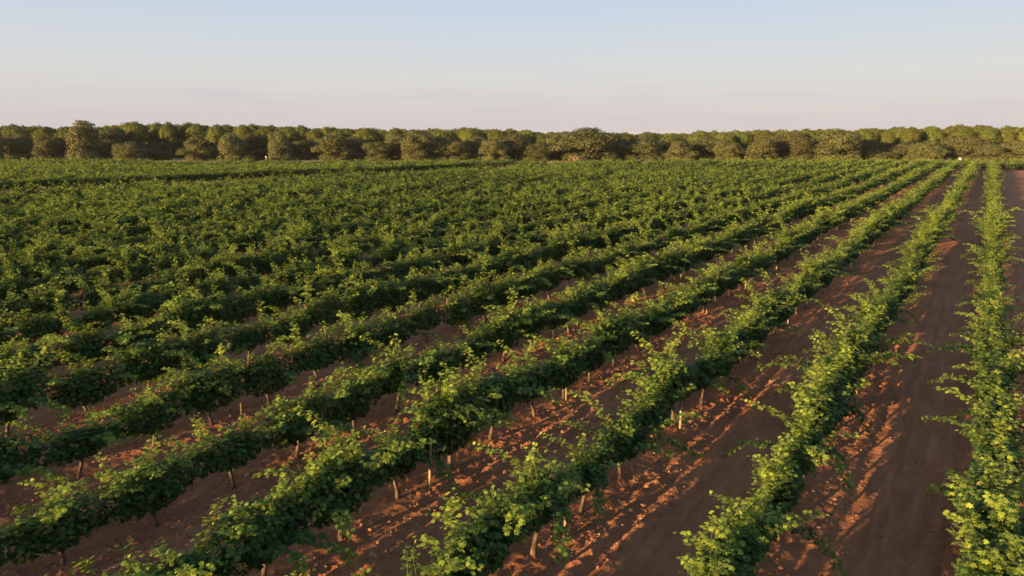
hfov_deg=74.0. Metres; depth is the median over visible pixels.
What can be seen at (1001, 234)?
grape vine
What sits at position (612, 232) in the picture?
grape vine
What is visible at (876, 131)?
pine tree
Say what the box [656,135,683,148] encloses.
pine tree
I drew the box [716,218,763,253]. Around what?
grape vine
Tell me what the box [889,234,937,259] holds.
grape vine
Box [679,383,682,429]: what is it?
wooden stake
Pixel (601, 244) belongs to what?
grape vine
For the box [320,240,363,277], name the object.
grape vine
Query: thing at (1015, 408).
grape vine
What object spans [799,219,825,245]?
grape vine
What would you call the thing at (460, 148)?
oak tree
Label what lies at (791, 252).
grape vine
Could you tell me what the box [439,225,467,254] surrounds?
grape vine
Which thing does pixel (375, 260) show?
grape vine
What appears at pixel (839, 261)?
grape vine
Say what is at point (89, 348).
grape vine
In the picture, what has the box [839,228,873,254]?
grape vine
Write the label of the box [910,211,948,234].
grape vine
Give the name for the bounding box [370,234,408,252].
grape vine
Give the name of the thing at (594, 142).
oak tree
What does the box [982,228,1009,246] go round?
grape vine
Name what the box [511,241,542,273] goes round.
grape vine
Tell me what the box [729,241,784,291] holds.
grape vine
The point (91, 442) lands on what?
grape vine
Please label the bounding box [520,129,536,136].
pine tree
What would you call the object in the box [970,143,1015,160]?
oak tree
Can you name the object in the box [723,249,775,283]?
grape vine
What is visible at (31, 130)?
pine tree
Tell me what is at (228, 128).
pine tree
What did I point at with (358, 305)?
grape vine
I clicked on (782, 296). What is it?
grape vine
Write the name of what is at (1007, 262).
grape vine
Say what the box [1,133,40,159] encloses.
oak tree
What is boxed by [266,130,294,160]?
oak tree
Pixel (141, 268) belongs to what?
grape vine
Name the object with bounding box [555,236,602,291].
grape vine
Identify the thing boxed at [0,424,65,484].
grape vine
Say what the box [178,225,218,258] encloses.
grape vine
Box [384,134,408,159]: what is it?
oak tree
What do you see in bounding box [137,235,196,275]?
grape vine
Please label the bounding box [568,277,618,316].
grape vine
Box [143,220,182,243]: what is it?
grape vine
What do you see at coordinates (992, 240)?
grape vine
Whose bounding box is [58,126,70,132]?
pine tree
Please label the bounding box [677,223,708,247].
grape vine
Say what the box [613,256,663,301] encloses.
grape vine
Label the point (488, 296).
grape vine
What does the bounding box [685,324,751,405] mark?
grape vine
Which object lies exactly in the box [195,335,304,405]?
grape vine
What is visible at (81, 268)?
grape vine
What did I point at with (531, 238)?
grape vine
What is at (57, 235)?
grape vine
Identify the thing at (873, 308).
grape vine
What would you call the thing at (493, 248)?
grape vine
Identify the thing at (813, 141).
oak tree
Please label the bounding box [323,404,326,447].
wooden stake
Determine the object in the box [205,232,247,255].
grape vine
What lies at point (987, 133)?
pine tree
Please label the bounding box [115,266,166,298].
grape vine
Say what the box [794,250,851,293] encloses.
grape vine
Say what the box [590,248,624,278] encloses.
grape vine
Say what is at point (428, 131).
pine woods
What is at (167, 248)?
grape vine
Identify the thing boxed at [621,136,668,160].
oak tree
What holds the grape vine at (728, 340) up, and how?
on the ground
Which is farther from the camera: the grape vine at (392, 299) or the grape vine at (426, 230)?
the grape vine at (426, 230)
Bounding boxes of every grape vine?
[0,220,23,238]
[0,221,19,246]
[0,231,45,255]
[0,241,40,263]
[0,246,49,286]
[0,248,29,267]
[0,268,51,304]
[0,285,47,329]
[0,290,79,343]
[0,333,88,377]
[0,335,73,438]
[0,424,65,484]
[0,473,117,565]
[5,275,81,320]
[6,226,41,243]
[7,407,143,479]
[13,238,60,274]
[14,219,52,238]
[17,233,71,262]
[19,216,71,238]
[23,348,138,417]
[24,226,70,246]
[26,262,89,297]
[34,314,135,367]
[41,236,115,290]
[41,237,101,265]
[56,227,105,252]
[60,229,95,245]
[60,264,127,292]
[61,209,100,238]
[62,284,148,337]
[71,265,126,317]
[79,435,209,526]
[80,244,132,276]
[83,215,126,240]
[83,378,198,445]
[84,284,177,323]
[88,235,130,264]
[89,245,159,291]
[90,223,130,249]
[101,313,200,394]
[103,305,170,350]
[103,495,235,575]
[105,244,163,269]
[114,241,154,256]
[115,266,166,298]
[117,217,154,241]
[120,229,153,248]
[134,215,188,237]
[136,225,187,252]
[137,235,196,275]
[142,255,206,292]
[142,272,205,312]
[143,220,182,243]
[145,237,189,266]
[150,343,249,425]
[153,285,222,337]
[156,317,231,376]
[168,393,284,489]
[171,223,218,247]
[175,221,201,239]
[175,242,228,270]
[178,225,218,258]
[182,268,246,302]
[187,286,261,335]
[189,247,242,287]
[195,209,237,233]
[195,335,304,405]
[195,450,357,575]
[198,220,231,244]
[204,301,278,364]
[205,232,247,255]
[211,241,244,263]
[214,243,265,281]
[215,216,267,253]
[222,262,288,295]
[227,221,255,242]
[239,274,315,323]
[245,232,292,259]
[245,245,303,278]
[247,210,287,241]
[252,366,363,457]
[252,405,411,540]
[257,226,285,248]
[259,268,333,310]
[264,305,314,352]
[265,225,310,255]
[269,254,309,288]
[273,313,355,386]
[276,223,305,245]
[277,236,317,270]
[281,254,331,283]
[283,221,324,254]
[285,544,483,575]
[290,275,359,337]
[292,219,327,242]
[311,233,351,262]
[315,255,359,301]
[316,229,343,249]
[318,270,388,327]
[318,310,383,374]
[319,360,389,432]
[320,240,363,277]
[325,213,350,236]
[327,229,372,252]
[336,259,394,286]
[340,228,361,246]
[344,333,429,412]
[349,220,382,241]
[353,225,388,257]
[359,243,397,269]
[360,306,445,357]
[363,405,461,500]
[366,268,425,316]
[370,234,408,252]
[373,225,417,265]
[373,247,424,286]
[375,214,407,241]
[377,266,459,310]
[382,248,439,280]
[395,221,429,247]
[395,352,518,468]
[400,286,456,343]
[402,236,433,262]
[406,213,449,243]
[412,449,551,575]
[414,335,467,391]
[416,234,452,259]
[419,243,454,274]
[425,260,470,303]
[426,316,500,374]
[435,223,462,241]
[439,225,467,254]
[440,231,483,269]
[440,276,484,332]
[447,441,590,569]
[452,225,481,245]
[452,256,491,296]
[453,342,565,440]
[457,246,522,288]
[461,260,508,323]
[464,232,493,265]
[469,220,498,245]
[473,337,554,417]
[478,285,555,361]
[479,221,512,259]
[479,231,539,275]
[481,294,584,345]
[488,217,519,244]
[488,266,534,311]
[503,217,524,242]
[503,231,534,255]
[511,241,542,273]
[513,266,552,304]
[515,222,548,249]
[518,286,574,337]
[521,432,622,521]
[523,258,575,299]
[524,333,590,399]
[525,239,555,267]
[531,227,551,249]
[537,225,578,241]
[542,226,605,257]
[543,221,579,267]
[548,217,592,236]
[551,276,603,326]
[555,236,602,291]
[557,291,646,366]
[557,390,706,478]
[562,323,619,381]
[563,246,600,285]
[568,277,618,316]
[571,219,602,257]
[586,227,627,252]
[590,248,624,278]
[590,261,638,309]
[594,221,629,248]
[601,233,646,273]
[603,234,656,268]
[605,328,699,426]
[606,301,674,351]
[612,218,643,243]
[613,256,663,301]
[614,248,675,294]
[616,240,687,289]
[618,216,644,245]
[620,216,661,260]
[621,357,696,451]
[624,234,665,259]
[639,281,715,331]
[639,288,693,342]
[650,216,705,252]
[654,231,683,253]
[662,234,735,270]
[662,239,713,282]
[666,282,705,321]
[669,239,706,277]
[673,465,798,575]
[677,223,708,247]
[678,311,769,385]
[680,216,718,240]
[683,272,723,312]
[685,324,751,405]
[690,261,758,304]
[693,231,731,267]
[698,311,768,371]
[706,232,738,262]
[709,456,846,575]
[714,227,749,258]
[715,254,762,296]
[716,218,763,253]
[719,304,806,358]
[719,399,859,496]
[721,278,806,335]
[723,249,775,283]
[726,213,780,248]
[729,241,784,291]
[735,223,759,251]
[744,241,773,279]
[748,406,832,515]
[749,268,827,334]
[755,327,922,396]
[759,247,780,266]
[762,214,818,260]
[763,233,805,269]
[773,334,874,438]
[777,270,806,315]
[778,218,819,251]
[781,234,808,264]
[782,288,805,323]
[782,344,870,437]
[785,270,826,308]
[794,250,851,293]
[795,223,810,256]
[798,247,846,289]
[798,307,933,371]
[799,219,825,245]
[801,217,823,248]
[815,241,859,276]
[817,321,918,365]
[818,243,873,270]
[818,246,863,281]
[824,232,873,266]
[825,247,865,287]
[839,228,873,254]
[839,288,890,339]
[845,222,871,252]
[848,278,925,338]
[849,218,880,258]
[851,213,902,246]
[852,304,894,348]
[859,267,925,301]
[862,223,887,250]
[866,278,929,307]
[868,292,919,324]
[877,250,941,271]
[877,265,938,293]
[880,260,936,283]
[886,260,928,277]
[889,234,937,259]
[894,242,939,269]
[899,232,937,252]
[901,229,934,254]
[909,220,952,246]
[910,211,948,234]
[913,225,947,251]
[921,386,1023,454]
[923,450,1023,536]
[926,214,948,232]
[926,318,1023,367]
[927,347,1023,405]
[931,214,959,244]
[942,432,1023,558]
[942,473,1023,575]
[948,335,1023,386]
[949,313,1023,349]
[954,279,1022,309]
[954,300,1023,342]
[954,396,1023,493]
[955,384,1023,435]
[959,265,1007,289]
[960,237,1019,258]
[964,210,1015,235]
[964,274,1010,312]
[966,258,1012,284]
[967,240,1023,270]
[969,291,1020,314]
[971,227,1008,255]
[973,248,1018,267]
[974,259,1012,275]
[974,277,1014,294]
[974,286,1014,333]
[975,219,1012,238]
[976,224,1020,244]
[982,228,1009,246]
[988,236,1023,255]
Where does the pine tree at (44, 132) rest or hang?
on the ground
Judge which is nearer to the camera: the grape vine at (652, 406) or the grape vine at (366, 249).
the grape vine at (652, 406)
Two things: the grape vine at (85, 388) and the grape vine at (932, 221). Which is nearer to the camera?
the grape vine at (85, 388)
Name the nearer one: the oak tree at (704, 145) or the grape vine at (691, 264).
the grape vine at (691, 264)
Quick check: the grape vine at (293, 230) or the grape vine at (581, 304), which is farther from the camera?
the grape vine at (293, 230)
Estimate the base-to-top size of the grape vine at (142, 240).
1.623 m
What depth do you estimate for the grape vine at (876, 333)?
19.91 m
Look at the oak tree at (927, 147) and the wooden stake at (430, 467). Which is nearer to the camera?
the wooden stake at (430, 467)
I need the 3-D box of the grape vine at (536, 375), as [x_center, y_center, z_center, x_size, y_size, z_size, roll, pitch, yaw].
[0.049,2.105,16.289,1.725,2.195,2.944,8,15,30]
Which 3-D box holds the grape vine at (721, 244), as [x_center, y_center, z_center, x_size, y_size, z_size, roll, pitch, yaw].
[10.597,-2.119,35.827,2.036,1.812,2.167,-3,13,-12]
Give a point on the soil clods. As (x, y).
(360, 519)
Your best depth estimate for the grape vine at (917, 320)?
23.38 m
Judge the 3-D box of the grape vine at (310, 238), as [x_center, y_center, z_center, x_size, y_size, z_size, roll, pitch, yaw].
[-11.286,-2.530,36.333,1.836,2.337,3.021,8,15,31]
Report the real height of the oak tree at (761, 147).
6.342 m
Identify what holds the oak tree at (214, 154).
on the ground
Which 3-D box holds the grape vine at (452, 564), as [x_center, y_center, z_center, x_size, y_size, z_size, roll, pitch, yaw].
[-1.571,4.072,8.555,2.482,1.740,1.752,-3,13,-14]
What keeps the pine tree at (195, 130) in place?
on the ground
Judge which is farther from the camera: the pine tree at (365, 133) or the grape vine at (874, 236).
the pine tree at (365, 133)
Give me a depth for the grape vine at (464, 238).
37.43 m
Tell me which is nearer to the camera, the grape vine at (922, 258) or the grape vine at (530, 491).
the grape vine at (530, 491)
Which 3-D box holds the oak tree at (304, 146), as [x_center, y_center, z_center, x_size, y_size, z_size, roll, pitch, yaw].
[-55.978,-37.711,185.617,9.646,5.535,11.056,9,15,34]
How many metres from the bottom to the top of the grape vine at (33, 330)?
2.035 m
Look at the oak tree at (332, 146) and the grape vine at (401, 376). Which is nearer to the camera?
the grape vine at (401, 376)
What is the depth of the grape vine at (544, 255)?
32.82 m
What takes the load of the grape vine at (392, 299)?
on the ground
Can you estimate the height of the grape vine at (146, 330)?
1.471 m
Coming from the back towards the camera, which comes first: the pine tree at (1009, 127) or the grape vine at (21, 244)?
the pine tree at (1009, 127)
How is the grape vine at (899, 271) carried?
on the ground
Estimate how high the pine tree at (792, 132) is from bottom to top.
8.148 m
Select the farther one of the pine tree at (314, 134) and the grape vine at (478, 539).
the pine tree at (314, 134)
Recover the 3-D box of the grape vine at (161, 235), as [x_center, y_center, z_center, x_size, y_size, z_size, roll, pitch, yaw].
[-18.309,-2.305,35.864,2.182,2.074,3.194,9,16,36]
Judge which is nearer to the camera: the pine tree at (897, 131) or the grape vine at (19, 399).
the grape vine at (19, 399)
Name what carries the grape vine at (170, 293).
on the ground
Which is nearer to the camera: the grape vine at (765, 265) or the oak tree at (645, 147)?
the grape vine at (765, 265)
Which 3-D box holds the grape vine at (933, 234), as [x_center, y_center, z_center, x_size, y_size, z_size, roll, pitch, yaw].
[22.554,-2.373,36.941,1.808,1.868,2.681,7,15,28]
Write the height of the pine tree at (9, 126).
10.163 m
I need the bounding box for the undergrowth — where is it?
[1,140,1005,157]
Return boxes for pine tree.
[1,126,32,138]
[2,123,24,134]
[26,128,37,132]
[29,127,56,138]
[51,130,71,142]
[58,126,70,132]
[108,126,126,158]
[119,122,132,141]
[125,121,143,142]
[125,124,150,158]
[148,122,167,147]
[157,121,178,156]
[177,122,192,139]
[179,127,188,147]
[185,123,207,138]
[204,124,228,145]
[224,125,234,133]
[233,124,254,152]
[248,123,260,132]
[255,126,276,151]
[279,126,294,143]
[283,128,303,153]
[292,124,309,142]
[304,128,323,141]
[318,126,333,142]
[327,130,347,138]
[341,130,355,137]
[351,127,379,141]
[369,128,382,141]
[383,128,403,140]
[403,130,414,135]
[431,131,453,139]
[440,129,457,139]
[454,127,467,139]
[460,127,481,142]
[473,127,487,139]
[487,129,506,155]
[506,128,517,134]
[517,133,531,145]
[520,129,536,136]
[530,134,549,143]
[614,132,626,142]
[621,132,634,141]
[635,131,659,139]
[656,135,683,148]
[662,133,685,140]
[686,130,711,149]
[708,130,719,137]
[712,133,735,141]
[729,129,740,133]
[732,132,753,155]
[747,129,764,136]
[752,130,776,141]
[783,130,808,137]
[799,128,815,133]
[804,132,821,140]
[818,128,834,135]
[854,128,877,142]
[871,128,880,138]
[876,130,896,151]
[890,126,908,143]
[899,127,921,145]
[912,126,945,154]
[944,124,968,137]
[947,126,977,137]
[970,124,988,141]
[974,125,1002,143]
[993,128,1018,146]
[997,125,1015,131]
[1017,130,1023,140]
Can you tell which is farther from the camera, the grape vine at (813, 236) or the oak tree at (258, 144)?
the oak tree at (258, 144)
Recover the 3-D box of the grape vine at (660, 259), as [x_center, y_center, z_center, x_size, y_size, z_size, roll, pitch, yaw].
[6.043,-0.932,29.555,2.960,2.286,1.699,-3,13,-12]
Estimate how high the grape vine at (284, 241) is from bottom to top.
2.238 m
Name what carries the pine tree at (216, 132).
on the ground
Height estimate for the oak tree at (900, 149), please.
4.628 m
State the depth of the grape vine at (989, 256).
31.32 m
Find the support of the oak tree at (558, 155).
on the ground
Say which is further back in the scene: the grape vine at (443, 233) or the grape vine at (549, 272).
the grape vine at (443, 233)
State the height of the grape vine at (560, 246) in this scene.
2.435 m
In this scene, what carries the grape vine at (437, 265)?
on the ground
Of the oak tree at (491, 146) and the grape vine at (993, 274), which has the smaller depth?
the grape vine at (993, 274)
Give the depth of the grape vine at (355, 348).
18.90 m
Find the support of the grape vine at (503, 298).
on the ground
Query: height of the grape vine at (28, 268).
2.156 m
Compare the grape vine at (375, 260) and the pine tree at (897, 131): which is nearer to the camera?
the grape vine at (375, 260)
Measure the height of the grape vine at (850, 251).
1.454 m
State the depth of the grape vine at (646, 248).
34.65 m
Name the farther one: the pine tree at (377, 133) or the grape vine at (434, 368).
the pine tree at (377, 133)
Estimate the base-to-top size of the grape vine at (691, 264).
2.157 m
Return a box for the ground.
[0,156,1023,575]
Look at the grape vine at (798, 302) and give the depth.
24.00 m
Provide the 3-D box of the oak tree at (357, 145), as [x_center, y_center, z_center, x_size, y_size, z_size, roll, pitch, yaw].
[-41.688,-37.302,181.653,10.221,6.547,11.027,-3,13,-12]
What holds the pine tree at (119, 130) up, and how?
on the ground
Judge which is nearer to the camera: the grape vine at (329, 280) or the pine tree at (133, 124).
the grape vine at (329, 280)
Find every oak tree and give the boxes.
[0,137,8,160]
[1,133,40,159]
[31,136,60,159]
[52,141,74,159]
[64,120,103,160]
[91,128,124,158]
[111,141,146,160]
[145,150,173,159]
[175,135,212,160]
[206,148,224,159]
[216,132,248,160]
[242,132,270,159]
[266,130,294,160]
[290,140,325,159]
[310,134,355,160]
[338,136,372,159]
[361,141,395,160]
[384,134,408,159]
[400,130,434,160]
[426,136,453,160]
[442,139,473,159]
[465,136,491,159]
[478,139,510,160]
[496,133,530,159]
[519,142,556,160]
[541,134,578,159]
[547,127,625,160]
[600,141,634,159]
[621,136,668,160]
[662,140,698,160]
[688,137,719,159]
[711,138,743,160]
[737,149,766,158]
[743,137,777,159]
[765,134,788,159]
[777,133,814,160]
[805,138,823,156]
[809,130,863,160]
[850,139,881,159]
[871,152,900,160]
[887,143,912,159]
[904,140,944,160]
[938,135,987,159]
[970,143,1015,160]
[999,139,1021,159]
[1007,140,1023,160]
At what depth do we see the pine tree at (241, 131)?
189.88 m
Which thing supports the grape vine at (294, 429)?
on the ground
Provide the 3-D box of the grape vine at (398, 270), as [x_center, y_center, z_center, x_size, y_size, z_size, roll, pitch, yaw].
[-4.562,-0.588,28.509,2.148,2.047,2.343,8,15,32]
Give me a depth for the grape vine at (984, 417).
13.40 m
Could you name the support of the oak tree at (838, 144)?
on the ground
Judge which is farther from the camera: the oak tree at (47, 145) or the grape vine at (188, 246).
the oak tree at (47, 145)
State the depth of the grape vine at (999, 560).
8.52 m
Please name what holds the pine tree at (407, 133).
on the ground
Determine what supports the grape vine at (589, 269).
on the ground
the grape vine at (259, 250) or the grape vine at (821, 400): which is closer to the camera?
the grape vine at (821, 400)
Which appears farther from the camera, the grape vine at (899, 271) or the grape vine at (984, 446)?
the grape vine at (899, 271)
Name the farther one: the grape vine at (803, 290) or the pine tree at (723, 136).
the pine tree at (723, 136)
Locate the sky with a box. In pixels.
[0,0,1023,134]
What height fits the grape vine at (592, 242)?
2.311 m
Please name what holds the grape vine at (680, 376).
on the ground
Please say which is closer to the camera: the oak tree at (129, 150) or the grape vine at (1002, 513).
the grape vine at (1002, 513)
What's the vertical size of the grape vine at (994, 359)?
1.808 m
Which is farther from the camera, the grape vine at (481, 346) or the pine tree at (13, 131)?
the pine tree at (13, 131)
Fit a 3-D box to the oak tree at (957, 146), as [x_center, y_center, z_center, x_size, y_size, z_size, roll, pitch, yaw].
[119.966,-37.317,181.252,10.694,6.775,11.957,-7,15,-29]
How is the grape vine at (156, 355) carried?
on the ground
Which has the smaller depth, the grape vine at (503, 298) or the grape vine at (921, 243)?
the grape vine at (503, 298)
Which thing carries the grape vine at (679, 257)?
on the ground
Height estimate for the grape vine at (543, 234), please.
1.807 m
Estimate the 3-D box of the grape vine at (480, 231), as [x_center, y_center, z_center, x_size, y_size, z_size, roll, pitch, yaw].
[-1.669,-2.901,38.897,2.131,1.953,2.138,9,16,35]
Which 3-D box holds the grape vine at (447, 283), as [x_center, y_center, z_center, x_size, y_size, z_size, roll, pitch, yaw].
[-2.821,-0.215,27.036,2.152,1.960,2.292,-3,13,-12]
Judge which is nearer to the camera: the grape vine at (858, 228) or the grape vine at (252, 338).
the grape vine at (252, 338)
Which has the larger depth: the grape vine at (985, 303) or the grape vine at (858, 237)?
the grape vine at (858, 237)
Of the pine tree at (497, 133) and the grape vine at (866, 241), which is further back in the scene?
the pine tree at (497, 133)
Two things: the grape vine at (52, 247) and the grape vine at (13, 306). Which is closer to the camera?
the grape vine at (13, 306)
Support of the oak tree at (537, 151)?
on the ground
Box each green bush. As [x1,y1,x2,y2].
[745,155,764,159]
[870,156,884,161]
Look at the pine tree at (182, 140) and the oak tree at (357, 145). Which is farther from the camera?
the pine tree at (182, 140)
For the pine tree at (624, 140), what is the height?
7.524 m
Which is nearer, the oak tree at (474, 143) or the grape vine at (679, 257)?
the grape vine at (679, 257)
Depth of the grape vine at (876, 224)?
40.46 m
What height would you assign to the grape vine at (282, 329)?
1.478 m
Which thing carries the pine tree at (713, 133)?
on the ground
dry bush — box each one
[4,155,21,160]
[242,155,257,161]
[568,155,588,161]
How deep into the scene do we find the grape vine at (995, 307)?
21.54 m
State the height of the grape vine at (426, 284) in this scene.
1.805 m
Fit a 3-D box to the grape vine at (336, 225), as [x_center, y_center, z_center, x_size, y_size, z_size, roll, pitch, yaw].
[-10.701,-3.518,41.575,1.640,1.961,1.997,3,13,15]
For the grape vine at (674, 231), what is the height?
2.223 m
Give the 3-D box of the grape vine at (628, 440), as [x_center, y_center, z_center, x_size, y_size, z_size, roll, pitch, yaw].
[2.365,2.972,13.068,2.605,1.877,1.846,-4,13,-16]
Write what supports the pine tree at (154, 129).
on the ground
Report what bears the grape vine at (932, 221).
on the ground
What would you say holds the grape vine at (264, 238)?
on the ground
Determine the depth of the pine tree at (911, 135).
187.76 m
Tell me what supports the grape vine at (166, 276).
on the ground
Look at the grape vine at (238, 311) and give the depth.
22.57 m
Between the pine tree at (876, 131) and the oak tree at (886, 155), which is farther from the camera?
the pine tree at (876, 131)
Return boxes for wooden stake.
[239,374,242,414]
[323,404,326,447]
[428,444,431,486]
[564,486,567,536]
[565,370,567,400]
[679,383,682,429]
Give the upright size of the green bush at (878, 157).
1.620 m
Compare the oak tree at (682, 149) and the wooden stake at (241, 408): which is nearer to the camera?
the wooden stake at (241, 408)
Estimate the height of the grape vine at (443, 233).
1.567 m
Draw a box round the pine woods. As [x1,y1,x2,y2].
[0,123,1023,142]
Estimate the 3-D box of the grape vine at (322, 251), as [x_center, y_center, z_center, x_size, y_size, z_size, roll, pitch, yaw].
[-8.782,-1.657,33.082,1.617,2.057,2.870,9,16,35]
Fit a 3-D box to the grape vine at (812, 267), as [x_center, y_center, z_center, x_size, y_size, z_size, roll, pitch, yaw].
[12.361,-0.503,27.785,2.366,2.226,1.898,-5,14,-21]
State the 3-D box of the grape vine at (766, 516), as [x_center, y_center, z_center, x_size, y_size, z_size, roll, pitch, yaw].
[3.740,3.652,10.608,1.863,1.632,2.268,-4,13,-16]
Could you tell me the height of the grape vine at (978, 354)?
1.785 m
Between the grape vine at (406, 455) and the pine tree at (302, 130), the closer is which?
the grape vine at (406, 455)
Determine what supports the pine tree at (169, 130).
on the ground
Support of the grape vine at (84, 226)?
on the ground
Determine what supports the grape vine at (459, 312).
on the ground
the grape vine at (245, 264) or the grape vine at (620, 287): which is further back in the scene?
the grape vine at (245, 264)
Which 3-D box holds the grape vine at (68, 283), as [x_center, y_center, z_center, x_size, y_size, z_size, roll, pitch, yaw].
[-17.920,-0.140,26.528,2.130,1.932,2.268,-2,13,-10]
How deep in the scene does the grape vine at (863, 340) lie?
17.48 m
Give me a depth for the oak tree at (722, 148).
173.99 m
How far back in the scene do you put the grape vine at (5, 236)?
37.60 m
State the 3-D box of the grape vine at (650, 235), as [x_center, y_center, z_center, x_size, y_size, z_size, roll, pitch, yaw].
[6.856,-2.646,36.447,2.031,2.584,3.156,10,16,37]
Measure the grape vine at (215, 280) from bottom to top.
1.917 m
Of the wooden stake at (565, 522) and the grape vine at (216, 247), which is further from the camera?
the grape vine at (216, 247)
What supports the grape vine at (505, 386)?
on the ground
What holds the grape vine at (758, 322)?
on the ground
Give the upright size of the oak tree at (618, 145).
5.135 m
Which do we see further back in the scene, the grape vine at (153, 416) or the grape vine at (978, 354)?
the grape vine at (978, 354)
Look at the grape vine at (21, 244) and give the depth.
35.42 m
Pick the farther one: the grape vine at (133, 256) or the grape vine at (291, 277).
the grape vine at (133, 256)
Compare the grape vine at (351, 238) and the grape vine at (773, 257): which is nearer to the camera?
the grape vine at (773, 257)
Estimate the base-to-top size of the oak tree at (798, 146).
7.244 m
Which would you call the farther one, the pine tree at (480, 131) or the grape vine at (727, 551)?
the pine tree at (480, 131)
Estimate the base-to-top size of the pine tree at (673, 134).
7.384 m
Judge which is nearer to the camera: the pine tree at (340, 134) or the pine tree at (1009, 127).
the pine tree at (340, 134)
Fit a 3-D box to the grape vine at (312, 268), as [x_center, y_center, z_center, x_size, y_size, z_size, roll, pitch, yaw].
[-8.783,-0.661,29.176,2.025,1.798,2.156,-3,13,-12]
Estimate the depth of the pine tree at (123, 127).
206.79 m
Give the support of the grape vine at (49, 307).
on the ground
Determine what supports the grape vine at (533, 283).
on the ground
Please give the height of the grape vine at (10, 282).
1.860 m
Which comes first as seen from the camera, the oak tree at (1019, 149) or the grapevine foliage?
the grapevine foliage
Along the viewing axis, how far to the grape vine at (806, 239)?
38.62 m
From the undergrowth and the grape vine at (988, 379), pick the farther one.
the undergrowth
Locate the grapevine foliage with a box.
[0,154,1023,575]
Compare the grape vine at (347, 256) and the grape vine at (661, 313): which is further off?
the grape vine at (347, 256)
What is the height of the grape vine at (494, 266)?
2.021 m
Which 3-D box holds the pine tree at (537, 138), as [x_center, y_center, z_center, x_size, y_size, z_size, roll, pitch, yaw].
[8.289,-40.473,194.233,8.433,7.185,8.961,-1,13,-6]
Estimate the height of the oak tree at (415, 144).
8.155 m
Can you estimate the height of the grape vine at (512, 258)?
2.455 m
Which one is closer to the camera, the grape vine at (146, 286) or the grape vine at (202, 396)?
the grape vine at (202, 396)
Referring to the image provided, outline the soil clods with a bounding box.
[0,227,1023,575]
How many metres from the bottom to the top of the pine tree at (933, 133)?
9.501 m
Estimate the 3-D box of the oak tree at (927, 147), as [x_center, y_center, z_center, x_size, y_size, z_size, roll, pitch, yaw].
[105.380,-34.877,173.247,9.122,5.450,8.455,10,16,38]
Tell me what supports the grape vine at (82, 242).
on the ground
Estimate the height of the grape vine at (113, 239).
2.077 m
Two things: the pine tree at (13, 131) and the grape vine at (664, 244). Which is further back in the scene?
the pine tree at (13, 131)
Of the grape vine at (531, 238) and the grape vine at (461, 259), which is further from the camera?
the grape vine at (531, 238)
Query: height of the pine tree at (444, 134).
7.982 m
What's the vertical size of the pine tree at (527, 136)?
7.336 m
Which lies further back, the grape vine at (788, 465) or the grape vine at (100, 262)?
the grape vine at (100, 262)
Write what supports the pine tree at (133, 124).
on the ground
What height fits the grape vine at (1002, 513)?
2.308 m
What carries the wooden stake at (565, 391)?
on the ground
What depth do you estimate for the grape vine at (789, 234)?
36.36 m
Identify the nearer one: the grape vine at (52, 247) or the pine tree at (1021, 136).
the grape vine at (52, 247)
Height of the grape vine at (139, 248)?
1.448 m
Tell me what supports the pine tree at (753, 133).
on the ground
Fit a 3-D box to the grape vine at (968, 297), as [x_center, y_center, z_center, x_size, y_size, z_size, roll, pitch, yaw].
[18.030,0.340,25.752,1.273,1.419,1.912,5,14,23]
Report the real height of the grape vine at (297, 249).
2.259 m
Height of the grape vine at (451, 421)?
2.434 m
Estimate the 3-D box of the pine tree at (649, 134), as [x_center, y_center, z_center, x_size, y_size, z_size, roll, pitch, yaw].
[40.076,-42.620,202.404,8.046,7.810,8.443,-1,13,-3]
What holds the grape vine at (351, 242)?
on the ground
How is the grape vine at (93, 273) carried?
on the ground
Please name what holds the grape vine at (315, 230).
on the ground
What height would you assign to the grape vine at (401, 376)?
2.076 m
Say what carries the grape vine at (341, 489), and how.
on the ground
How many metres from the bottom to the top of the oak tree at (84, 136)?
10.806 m
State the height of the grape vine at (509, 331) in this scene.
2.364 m
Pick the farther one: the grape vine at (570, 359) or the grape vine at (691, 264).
the grape vine at (691, 264)
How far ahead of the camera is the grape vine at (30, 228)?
41.16 m
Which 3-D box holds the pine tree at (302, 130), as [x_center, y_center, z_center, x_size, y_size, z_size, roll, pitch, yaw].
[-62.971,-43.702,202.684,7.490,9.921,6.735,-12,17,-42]
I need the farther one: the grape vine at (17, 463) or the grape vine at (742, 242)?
the grape vine at (742, 242)
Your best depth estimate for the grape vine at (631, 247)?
33.56 m
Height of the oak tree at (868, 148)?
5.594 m
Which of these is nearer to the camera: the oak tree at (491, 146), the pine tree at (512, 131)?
the oak tree at (491, 146)
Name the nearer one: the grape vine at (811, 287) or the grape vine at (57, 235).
the grape vine at (811, 287)
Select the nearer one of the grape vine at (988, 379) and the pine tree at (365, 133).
the grape vine at (988, 379)
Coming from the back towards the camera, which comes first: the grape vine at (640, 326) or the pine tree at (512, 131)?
the pine tree at (512, 131)
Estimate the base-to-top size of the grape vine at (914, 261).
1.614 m
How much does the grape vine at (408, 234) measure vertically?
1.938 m
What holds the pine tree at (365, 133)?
on the ground
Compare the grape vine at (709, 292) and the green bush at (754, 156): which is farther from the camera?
the green bush at (754, 156)
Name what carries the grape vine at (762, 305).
on the ground
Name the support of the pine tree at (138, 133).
on the ground
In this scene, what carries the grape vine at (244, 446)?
on the ground
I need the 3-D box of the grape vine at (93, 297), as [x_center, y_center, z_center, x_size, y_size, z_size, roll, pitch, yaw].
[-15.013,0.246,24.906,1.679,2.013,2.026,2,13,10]
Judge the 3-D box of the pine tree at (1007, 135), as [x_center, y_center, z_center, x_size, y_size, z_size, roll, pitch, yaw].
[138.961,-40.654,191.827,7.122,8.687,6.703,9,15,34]
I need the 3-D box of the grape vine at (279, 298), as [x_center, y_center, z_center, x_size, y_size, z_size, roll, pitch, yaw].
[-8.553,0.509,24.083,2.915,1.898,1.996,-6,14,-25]

